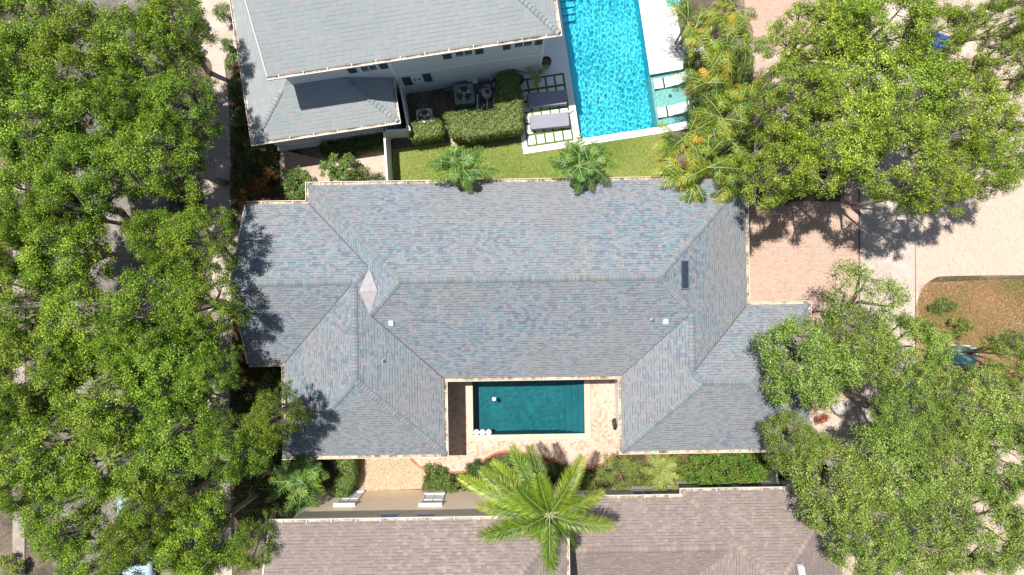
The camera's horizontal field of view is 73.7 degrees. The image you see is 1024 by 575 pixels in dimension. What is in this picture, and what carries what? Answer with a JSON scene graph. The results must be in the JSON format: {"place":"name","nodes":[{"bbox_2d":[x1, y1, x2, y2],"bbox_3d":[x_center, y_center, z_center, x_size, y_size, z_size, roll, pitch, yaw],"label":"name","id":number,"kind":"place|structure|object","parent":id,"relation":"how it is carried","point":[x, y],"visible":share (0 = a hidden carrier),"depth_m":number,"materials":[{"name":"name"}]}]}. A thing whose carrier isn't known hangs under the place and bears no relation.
{"place":"outdoors","nodes":[
{"label":"outdoors","id":0,"kind":"place"},
{"bbox_2d":[53,0,171,574],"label":"road","id":1,"kind":"structure","parent":0,"point":[115,234],"depth_m":35.98,"materials":[{"name":"grey asphalt"}]},
{"bbox_2d":[192,0,232,574],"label":"path","id":2,"kind":"structure","parent":0,"point":[223,27],"depth_m":35.95,"materials":[{"name":"concrete"}]},
{"bbox_2d":[353,458,425,490],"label":"gravel","id":3,"kind":"structure","parent":0,"point":[391,483],"depth_m":35.96,"materials":[{"name":"beige gravel"}]},
{"bbox_2d":[0,0,1023,574],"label":"ground","id":4,"kind":"structure","parent":0,"point":[6,546],"depth_m":36.00,"materials":[{"name":"soil"}]},
{"bbox_2d":[0,60,96,182],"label":"oak tree","id":5,"kind":"object","parent":4,"relation":"on","point":[10,133],"visible":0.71,"depth_m":28.26,"materials":[{"name":"green plant"}]},
{"bbox_2d":[0,324,102,420],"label":"oak tree","id":6,"kind":"object","parent":4,"relation":"on","point":[12,395],"visible":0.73,"depth_m":28.04,"materials":[{"name":"green plant"}]},
{"bbox_2d":[0,248,102,347],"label":"oak tree","id":7,"kind":"object","parent":4,"relation":"on","point":[8,298],"visible":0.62,"depth_m":28.78,"materials":[{"name":"green plant"}]},
{"bbox_2d":[0,136,124,249],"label":"oak tree","id":8,"kind":"object","parent":4,"relation":"on","point":[8,185],"visible":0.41,"depth_m":28.56,"materials":[{"name":"green plant"}]},
{"bbox_2d":[0,390,131,502],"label":"oak tree","id":9,"kind":"object","parent":4,"relation":"on","point":[19,474],"visible":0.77,"depth_m":28.31,"materials":[{"name":"green plant"}]},
{"bbox_2d":[9,480,127,566],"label":"oak tree","id":10,"kind":"object","parent":4,"relation":"on","point":[32,517],"visible":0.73,"depth_m":28.59,"materials":[{"name":"green plant"}]},
{"bbox_2d":[13,185,129,253],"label":"oak tree","id":11,"kind":"object","parent":4,"relation":"on","point":[29,194],"visible":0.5,"depth_m":28.50,"materials":[{"name":"green plant"}]},
{"bbox_2d":[1,196,143,304],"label":"oak tree","id":12,"kind":"object","parent":4,"relation":"on","point":[34,267],"visible":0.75,"depth_m":28.82,"materials":[{"name":"green plant"}]},
{"bbox_2d":[17,0,161,106],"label":"oak tree","id":13,"kind":"object","parent":4,"relation":"on","point":[57,26],"visible":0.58,"depth_m":28.15,"materials":[{"name":"green plant"}]},
{"bbox_2d":[34,263,157,371],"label":"oak tree","id":14,"kind":"object","parent":4,"relation":"on","point":[60,307],"visible":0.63,"depth_m":28.48,"materials":[{"name":"green plant"}]},
{"bbox_2d":[51,511,148,574],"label":"oak tree","id":15,"kind":"object","parent":4,"relation":"on","point":[66,565],"visible":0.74,"depth_m":28.68,"materials":[{"name":"green plant"}]},
{"bbox_2d":[26,66,174,177],"bbox_3d":[-18.122,-6.948,31.544,5.387,9.122,4.446,-12,90,0],"label":"oak tree","id":16,"kind":"object","parent":4,"relation":"on","point":[78,103],"visible":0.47,"depth_m":28.45,"materials":[{"name":"green plant"}]},
{"bbox_2d":[28,129,173,222],"bbox_3d":[-18.128,-4.790,31.498,4.975,9.223,4.159,-16,90,0],"label":"oak tree","id":17,"kind":"object","parent":4,"relation":"on","point":[91,186],"visible":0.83,"depth_m":28.22,"materials":[{"name":"green plant"}]},
{"bbox_2d":[20,13,191,66],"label":"sandy verge","id":18,"kind":"structure","parent":4,"relation":"on","point":[170,28],"depth_m":35.99,"materials":[{"name":"beige sand"}]},
{"bbox_2d":[0,0,90,70],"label":"oak tree","id":19,"kind":"object","parent":18,"relation":"on","point":[21,34],"visible":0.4,"depth_m":28.69,"materials":[{"name":"green plant"}]},
{"bbox_2d":[47,344,179,454],"bbox_3d":[-17.391,4.184,31.344,5.328,9.530,4.396,-36,90,0],"label":"oak tree","id":20,"kind":"object","parent":4,"relation":"on","point":[78,414],"visible":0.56,"depth_m":28.33,"materials":[{"name":"green plant"}]},
{"bbox_2d":[55,406,193,510],"bbox_3d":[-16.776,7.497,31.594,4.302,9.025,5.146,-44,90,0],"label":"oak tree","id":21,"kind":"object","parent":4,"relation":"on","point":[92,482],"visible":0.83,"depth_m":28.33,"materials":[{"name":"green plant"}]},
{"bbox_2d":[85,56,207,139],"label":"oak tree","id":22,"kind":"object","parent":4,"relation":"on","point":[111,84],"visible":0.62,"depth_m":28.04,"materials":[{"name":"green plant"}]},
{"bbox_2d":[86,1,210,96],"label":"oak tree","id":23,"kind":"object","parent":4,"relation":"on","point":[118,47],"visible":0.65,"depth_m":28.53,"materials":[{"name":"green plant"}]},
{"bbox_2d":[94,318,203,380],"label":"oak tree","id":24,"kind":"object","parent":4,"relation":"on","point":[114,358],"visible":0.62,"depth_m":28.01,"materials":[{"name":"green plant"}]},
{"bbox_2d":[96,489,211,574],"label":"oak tree","id":25,"kind":"object","parent":4,"relation":"on","point":[117,560],"visible":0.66,"depth_m":28.04,"materials":[{"name":"green plant"}]},
{"bbox_2d":[86,252,223,352],"bbox_3d":[-15.358,1.040,31.245,5.298,9.734,4.372,-28,90,0],"label":"oak tree","id":26,"kind":"object","parent":4,"relation":"on","point":[133,287],"visible":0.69,"depth_m":28.22,"materials":[{"name":"green plant"}]},
{"bbox_2d":[91,110,228,203],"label":"oak tree","id":27,"kind":"object","parent":4,"relation":"on","point":[139,169],"visible":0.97,"depth_m":28.30,"materials":[{"name":"green plant"}]},
{"bbox_2d":[106,475,216,556],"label":"oak tree","id":28,"kind":"object","parent":4,"relation":"on","point":[142,516],"visible":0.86,"depth_m":28.29,"materials":[{"name":"green plant"}]},
{"bbox_2d":[119,207,208,275],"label":"oak tree","id":29,"kind":"object","parent":4,"relation":"on","point":[137,224],"visible":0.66,"depth_m":28.52,"materials":[{"name":"green plant"}]},
{"bbox_2d":[119,0,219,74],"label":"oak tree","id":30,"kind":"object","parent":4,"relation":"on","point":[157,8],"visible":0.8,"depth_m":28.89,"materials":[{"name":"green plant"}]},
{"bbox_2d":[116,63,225,150],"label":"oak tree","id":31,"kind":"object","parent":4,"relation":"on","point":[156,91],"visible":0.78,"depth_m":28.52,"materials":[{"name":"green plant"}]},
{"bbox_2d":[136,201,243,272],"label":"oak tree","id":32,"kind":"object","parent":4,"relation":"on","point":[217,245],"visible":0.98,"depth_m":28.43,"materials":[{"name":"green plant"}]},
{"bbox_2d":[143,264,254,347],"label":"oak tree","id":33,"kind":"object","parent":4,"relation":"on","point":[184,293],"visible":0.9,"depth_m":28.59,"materials":[{"name":"green plant"}]},
{"bbox_2d":[233,320,299,519],"bbox_3d":[-12.946,6.974,36.017,3.533,0.050,10.547,0,90,0],"label":"bed","id":34,"kind":"object","parent":4,"relation":"on","point":[237,339],"visible":0.08,"depth_m":35.99,"materials":[{"name":"brown soil"}]},
{"bbox_2d":[105,329,230,418],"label":"oak tree","id":35,"kind":"object","parent":34,"relation":"on","point":[149,400],"visible":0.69,"depth_m":28.56,"materials":[{"name":"green plant"}]},
{"bbox_2d":[128,393,243,482],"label":"oak tree","id":36,"kind":"object","parent":34,"relation":"on","point":[172,462],"visible":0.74,"depth_m":28.71,"materials":[{"name":"green plant"}]},
{"bbox_2d":[147,482,261,574],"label":"oak tree","id":37,"kind":"object","parent":34,"relation":"on","point":[169,554],"visible":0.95,"depth_m":28.46,"materials":[{"name":"green plant"}]},
{"bbox_2d":[170,342,246,397],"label":"oak tree","id":38,"kind":"object","parent":34,"relation":"on","point":[197,364],"visible":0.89,"depth_m":29.00,"materials":[{"name":"green plant"}]},
{"bbox_2d":[191,408,280,487],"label":"oak tree","id":39,"kind":"object","parent":34,"relation":"on","point":[211,445],"visible":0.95,"depth_m":28.41,"materials":[{"name":"green plant"}]},
{"bbox_2d":[215,500,281,574],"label":"oak tree","id":40,"kind":"object","parent":34,"relation":"on","point":[238,556],"visible":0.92,"depth_m":28.97,"materials":[{"name":"green plant"}]},
{"bbox_2d":[234,380,314,448],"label":"oak tree","id":41,"kind":"object","parent":34,"relation":"on","point":[261,408],"visible":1,"depth_m":28.65,"materials":[{"name":"green plant"}]},
{"bbox_2d":[229,367,325,522],"bbox_3d":[-12.210,8.220,35.511,5.034,0.747,8.124,0,90,0],"label":"ground cover","id":42,"kind":"object","parent":34,"relation":"on","point":[259,474],"visible":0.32,"depth_m":35.53,"materials":[{"name":"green plant"}]},
{"bbox_2d":[233,51,301,225],"bbox_3d":[-12.683,-7.857,36.017,4.060,0.050,9.360,0,90,0],"label":"bed","id":43,"kind":"object","parent":4,"relation":"on","point":[272,195],"visible":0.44,"depth_m":35.99,"materials":[{"name":"brown soil"}]},
{"bbox_2d":[265,454,328,515],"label":"palm tree","id":44,"kind":"object","parent":4,"relation":"on","point":[297,477],"visible":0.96,"depth_m":32.95,"materials":[{"name":"green plant"}]},
{"bbox_2d":[280,148,385,185],"bbox_3d":[-9.463,-6.687,36.013,5.701,0.050,2.484,-4,90,0],"label":"sandy bed","id":45,"kind":"object","parent":4,"relation":"on","point":[373,161],"visible":0.37,"depth_m":35.99,"materials":[{"name":"beige sand"}]},
{"bbox_2d":[229,0,561,151],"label":"house","id":46,"kind":"structure","parent":4,"relation":"on","point":[313,73],"depth_m":29.78,"materials":[{"name":"grey"}]},
{"bbox_2d":[262,488,569,574],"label":"house","id":47,"kind":"structure","parent":4,"relation":"on","point":[391,532],"depth_m":29.57,"materials":[{"name":"beige tile"}]},
{"bbox_2d":[407,80,495,140],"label":"equipment yard","id":48,"kind":"structure","parent":4,"relation":"on","point":[435,101],"depth_m":35.98,"materials":[{"name":"soil"}]},
{"bbox_2d":[441,69,524,145],"bbox_3d":[-1.464,-9.311,35.212,4.306,1.670,3.792,0,90,0],"label":"hedge","id":49,"kind":"object","parent":48,"relation":"on","point":[503,119],"visible":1,"depth_m":34.57,"materials":[{"name":"green plant"}]},
{"bbox_2d":[229,175,812,459],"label":"house","id":50,"kind":"structure","parent":4,"relation":"on","point":[385,312],"depth_m":31.95,"materials":[{"name":"grey tile"}]},
{"bbox_2d":[466,380,590,440],"bbox_3d":[0.874,6.267,35.974,6.565,0.052,3.662,0,90,0],"label":"pool coping","id":51,"kind":"object","parent":4,"relation":"on","point":[516,437],"visible":0.56,"depth_m":35.95,"materials":[{"name":"beige stone"}]},
{"bbox_2d":[399,452,810,489],"bbox_3d":[4.641,9.874,36.017,26.436,0.050,3.163,-1,90,0],"label":"mulch bed","id":52,"kind":"object","parent":4,"relation":"on","point":[586,471],"visible":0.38,"depth_m":35.99,"materials":[{"name":"brown soil"}]},
{"bbox_2d":[457,441,617,574],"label":"palm tree","id":53,"kind":"object","parent":52,"relation":"on","point":[529,504],"visible":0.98,"depth_m":29.05,"materials":[{"name":"green plant"}]},
{"bbox_2d":[422,456,823,491],"bbox_3d":[5.768,10.026,35.646,21.010,0.507,2.406,0,90,0],"label":"ground cover","id":54,"kind":"object","parent":52,"relation":"on","point":[604,486],"visible":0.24,"depth_m":35.65,"materials":[{"name":"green plant"}]},
{"bbox_2d":[681,453,739,486],"bbox_3d":[10.168,9.444,35.176,2.854,1.690,2.400,-21,90,0],"label":"shrub","id":55,"kind":"object","parent":52,"relation":"on","point":[704,471],"visible":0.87,"depth_m":34.77,"materials":[{"name":"green plant"}]},
{"bbox_2d":[777,433,901,537],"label":"oak tree","id":56,"kind":"object","parent":52,"relation":"on","point":[840,475],"visible":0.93,"depth_m":29.08,"materials":[{"name":"green plant"}]},
{"bbox_2d":[638,0,692,125],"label":"pool basin","id":57,"kind":"object","parent":4,"relation":"in","point":[656,73],"visible":0.16,"depth_m":36.01,"materials":[{"name":"teal paint"}]},
{"bbox_2d":[559,0,656,137],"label":"pool water","id":58,"kind":"structure","parent":57,"relation":"in","point":[608,66],"depth_m":36.07,"materials":[{"name":"blue liquid"}]},
{"bbox_2d":[551,479,844,574],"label":"house","id":59,"kind":"structure","parent":4,"relation":"on","point":[717,529],"depth_m":32.16,"materials":[{"name":"beige tile"}]},
{"bbox_2d":[669,49,743,109],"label":"areca palm","id":60,"kind":"object","parent":4,"relation":"on","point":[700,79],"visible":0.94,"depth_m":31.94,"materials":[{"name":"green plant"}]},
{"bbox_2d":[671,120,751,196],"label":"areca palm","id":61,"kind":"object","parent":4,"relation":"on","point":[712,144],"visible":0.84,"depth_m":31.93,"materials":[{"name":"green plant"}]},
{"bbox_2d":[682,15,750,83],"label":"areca palm","id":62,"kind":"object","parent":4,"relation":"on","point":[716,46],"visible":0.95,"depth_m":31.82,"materials":[{"name":"green plant"}]},
{"bbox_2d":[737,116,828,214],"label":"oak tree","id":63,"kind":"object","parent":4,"relation":"on","point":[794,182],"visible":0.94,"depth_m":28.30,"materials":[{"name":"green plant"}]},
{"bbox_2d":[739,55,849,145],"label":"oak tree","id":64,"kind":"object","parent":4,"relation":"on","point":[816,76],"visible":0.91,"depth_m":28.07,"materials":[{"name":"green plant"}]},
{"bbox_2d":[754,407,835,474],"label":"oak tree","id":65,"kind":"object","parent":4,"relation":"on","point":[800,432],"visible":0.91,"depth_m":29.77,"materials":[{"name":"green plant"}]},
{"bbox_2d":[747,312,865,414],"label":"oak tree","id":66,"kind":"object","parent":4,"relation":"on","point":[810,351],"visible":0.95,"depth_m":29.05,"materials":[{"name":"green plant"}]},
{"bbox_2d":[769,100,896,200],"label":"oak tree","id":67,"kind":"object","parent":4,"relation":"on","point":[848,124],"visible":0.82,"depth_m":27.87,"materials":[{"name":"green plant"}]},
{"bbox_2d":[810,301,908,391],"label":"oak tree","id":68,"kind":"object","parent":4,"relation":"on","point":[884,341],"visible":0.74,"depth_m":29.27,"materials":[{"name":"green plant"}]},
{"bbox_2d":[817,255,915,344],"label":"oak tree","id":69,"kind":"object","parent":4,"relation":"on","point":[894,292],"visible":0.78,"depth_m":29.86,"materials":[{"name":"green plant"}]},
{"bbox_2d":[813,101,955,212],"bbox_3d":[16.023,-5.456,31.268,4.813,9.700,4.302,41,90,0],"label":"oak tree","id":70,"kind":"object","parent":4,"relation":"on","point":[907,127],"visible":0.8,"depth_m":27.78,"materials":[{"name":"green plant"}]},
{"bbox_2d":[859,1,914,574],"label":"concrete walk","id":71,"kind":"structure","parent":4,"relation":"on","point":[888,237],"depth_m":35.95,"materials":[{"name":"beige concrete"}]},
{"bbox_2d":[850,148,985,219],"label":"oak tree","id":72,"kind":"object","parent":4,"relation":"on","point":[960,189],"visible":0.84,"depth_m":28.04,"materials":[{"name":"green plant"}]},
{"bbox_2d":[866,388,979,461],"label":"oak tree","id":73,"kind":"object","parent":4,"relation":"on","point":[939,440],"visible":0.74,"depth_m":29.08,"materials":[{"name":"green plant"}]},
{"bbox_2d":[884,416,1012,514],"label":"oak tree","id":74,"kind":"object","parent":4,"relation":"on","point":[954,486],"visible":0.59,"depth_m":29.36,"materials":[{"name":"green plant"}]},
{"bbox_2d":[890,133,1023,205],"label":"oak tree","id":75,"kind":"object","parent":4,"relation":"on","point":[1003,173],"visible":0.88,"depth_m":27.94,"materials":[{"name":"green plant"}]},
{"bbox_2d":[892,363,1023,456],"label":"oak tree","id":76,"kind":"object","parent":4,"relation":"on","point":[993,418],"visible":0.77,"depth_m":29.11,"materials":[{"name":"green plant"}]},
{"bbox_2d":[915,186,1023,305],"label":"driveway apron","id":77,"kind":"object","parent":4,"relation":"on","point":[994,242],"visible":0.97,"depth_m":35.95,"materials":[{"name":"beige concrete"}]},
{"bbox_2d":[916,417,1023,574],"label":"sandy verge","id":78,"kind":"structure","parent":4,"relation":"on","point":[979,506],"depth_m":35.97,"materials":[{"name":"beige sand"}]},
{"bbox_2d":[955,419,1023,508],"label":"oak tree","id":79,"kind":"object","parent":78,"relation":"on","point":[1016,481],"visible":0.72,"depth_m":29.09,"materials":[{"name":"green plant"}]},
{"bbox_2d":[919,486,1023,574],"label":"oak tree","id":80,"kind":"object","parent":4,"relation":"on","point":[1013,544],"visible":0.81,"depth_m":29.38,"materials":[{"name":"green plant"}]},
{"bbox_2d":[414,379,618,471],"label":"patio","id":81,"kind":"structure","parent":0,"point":[533,440],"depth_m":35.96,"materials":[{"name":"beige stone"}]},
{"bbox_2d":[472,381,584,434],"bbox_3d":[0.874,6.267,36.625,5.915,1.350,3.012,0,90,0],"label":"courtyard pool basin","id":82,"kind":"object","parent":81,"relation":"in","point":[544,433],"visible":0.09,"depth_m":36.02,"materials":[{"name":"teal paint"}]},
{"bbox_2d":[473,380,583,434],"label":"courtyard pool water","id":83,"kind":"structure","parent":82,"relation":"in","point":[535,406],"depth_m":36.08,"materials":[{"name":"teal liquid"}]},
{"bbox_2d":[393,133,675,180],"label":"lawn","id":84,"kind":"structure","parent":0,"point":[409,149],"depth_m":35.98,"materials":[{"name":"green plant"}]},
{"bbox_2d":[426,145,499,192],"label":"palm tree","id":85,"kind":"object","parent":84,"relation":"on","point":[457,160],"visible":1,"depth_m":31.72,"materials":[{"name":"green plant"}]},
{"bbox_2d":[545,133,620,194],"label":"palm tree","id":86,"kind":"object","parent":84,"relation":"on","point":[576,160],"visible":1,"depth_m":31.71,"materials":[{"name":"green plant"}]},
{"bbox_2d":[648,111,717,175],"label":"areca palm","id":87,"kind":"object","parent":84,"relation":"on","point":[675,143],"visible":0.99,"depth_m":31.79,"materials":[{"name":"green plant"}]},
{"bbox_2d":[520,73,573,153],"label":"paver terrace","id":88,"kind":"structure","parent":0,"point":[533,141],"depth_m":35.93,"materials":[{"name":"white concrete"}]},
{"bbox_2d":[523,0,699,144],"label":"pool terrace","id":89,"kind":"structure","parent":0,"point":[661,34],"depth_m":35.93,"materials":[{"name":"white concrete"}]},
{"bbox_2d":[744,0,857,64],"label":"driveway","id":90,"kind":"structure","parent":0,"point":[767,10],"depth_m":35.95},
{"bbox_2d":[749,202,857,319],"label":"driveway","id":91,"kind":"structure","parent":0,"point":[810,263],"depth_m":35.95,"materials":[{"name":"brick"}]},
{"bbox_2d":[811,320,860,574],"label":"soil","id":92,"kind":"structure","parent":0,"point":[852,416],"depth_m":35.99,"materials":[{"name":"beige soil"}]},
{"bbox_2d":[821,493,927,574],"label":"oak tree","id":93,"kind":"object","parent":92,"relation":"on","point":[867,560],"visible":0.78,"depth_m":29.16,"materials":[{"name":"green plant"}]},
{"bbox_2d":[829,421,949,521],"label":"oak tree","id":94,"kind":"object","parent":92,"relation":"on","point":[922,472],"visible":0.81,"depth_m":29.32,"materials":[{"name":"green plant"}]},
{"bbox_2d":[842,374,948,448],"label":"oak tree","id":95,"kind":"object","parent":92,"relation":"on","point":[890,411],"visible":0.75,"depth_m":29.69,"materials":[{"name":"green plant"}]},
{"bbox_2d":[845,310,960,391],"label":"oak tree","id":96,"kind":"object","parent":92,"relation":"on","point":[932,337],"visible":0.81,"depth_m":29.47,"materials":[{"name":"green plant"}]},
{"bbox_2d":[869,492,987,574],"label":"oak tree","id":97,"kind":"object","parent":92,"relation":"on","point":[937,563],"visible":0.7,"depth_m":29.31,"materials":[{"name":"green plant"}]},
{"bbox_2d":[750,0,1023,185],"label":"soil","id":98,"kind":"structure","parent":0,"point":[969,47],"depth_m":35.99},
{"bbox_2d":[759,0,871,84],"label":"oak tree","id":99,"kind":"object","parent":98,"relation":"on","point":[817,9],"visible":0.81,"depth_m":28.58,"materials":[{"name":"green plant"}]},
{"bbox_2d":[788,31,905,149],"bbox_3d":[14.666,-8.638,31.641,4.636,8.936,5.188,-41,90,0],"label":"oak tree","id":100,"kind":"object","parent":98,"relation":"on","point":[847,103],"visible":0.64,"depth_m":28.16,"materials":[{"name":"green plant"}]},
{"bbox_2d":[810,0,941,80],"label":"oak tree","id":101,"kind":"object","parent":98,"relation":"on","point":[917,9],"visible":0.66,"depth_m":28.03,"materials":[{"name":"green plant"}]},
{"bbox_2d":[853,30,969,151],"bbox_3d":[16.882,-8.281,31.533,4.619,9.154,5.111,-2,90,0],"label":"oak tree","id":102,"kind":"object","parent":98,"relation":"on","point":[907,93],"visible":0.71,"depth_m":28.21,"materials":[{"name":"green plant"}]},
{"bbox_2d":[851,0,990,86],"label":"oak tree","id":103,"kind":"object","parent":98,"relation":"on","point":[960,34],"visible":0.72,"depth_m":28.11,"materials":[{"name":"green plant"}]},
{"bbox_2d":[878,54,1023,167],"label":"oak tree","id":104,"kind":"object","parent":98,"relation":"on","point":[989,97],"visible":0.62,"depth_m":28.34,"materials":[{"name":"green plant"}]},
{"bbox_2d":[905,0,1023,68],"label":"oak tree","id":105,"kind":"object","parent":98,"relation":"on","point":[1000,6],"visible":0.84,"depth_m":28.34,"materials":[{"name":"green plant"}]},
{"bbox_2d":[913,23,1023,106],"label":"oak tree","id":106,"kind":"object","parent":98,"relation":"on","point":[1013,41],"visible":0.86,"depth_m":28.50,"materials":[{"name":"green plant"}]},
{"bbox_2d":[916,276,1023,416],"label":"dry lawn","id":107,"kind":"structure","parent":0,"point":[925,298],"depth_m":35.97,"materials":[{"name":"brown plant"}]},
{"bbox_2d":[935,325,1023,390],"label":"oak tree","id":108,"kind":"object","parent":107,"relation":"on","point":[1011,344],"visible":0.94,"depth_m":29.86,"materials":[{"name":"green plant"}]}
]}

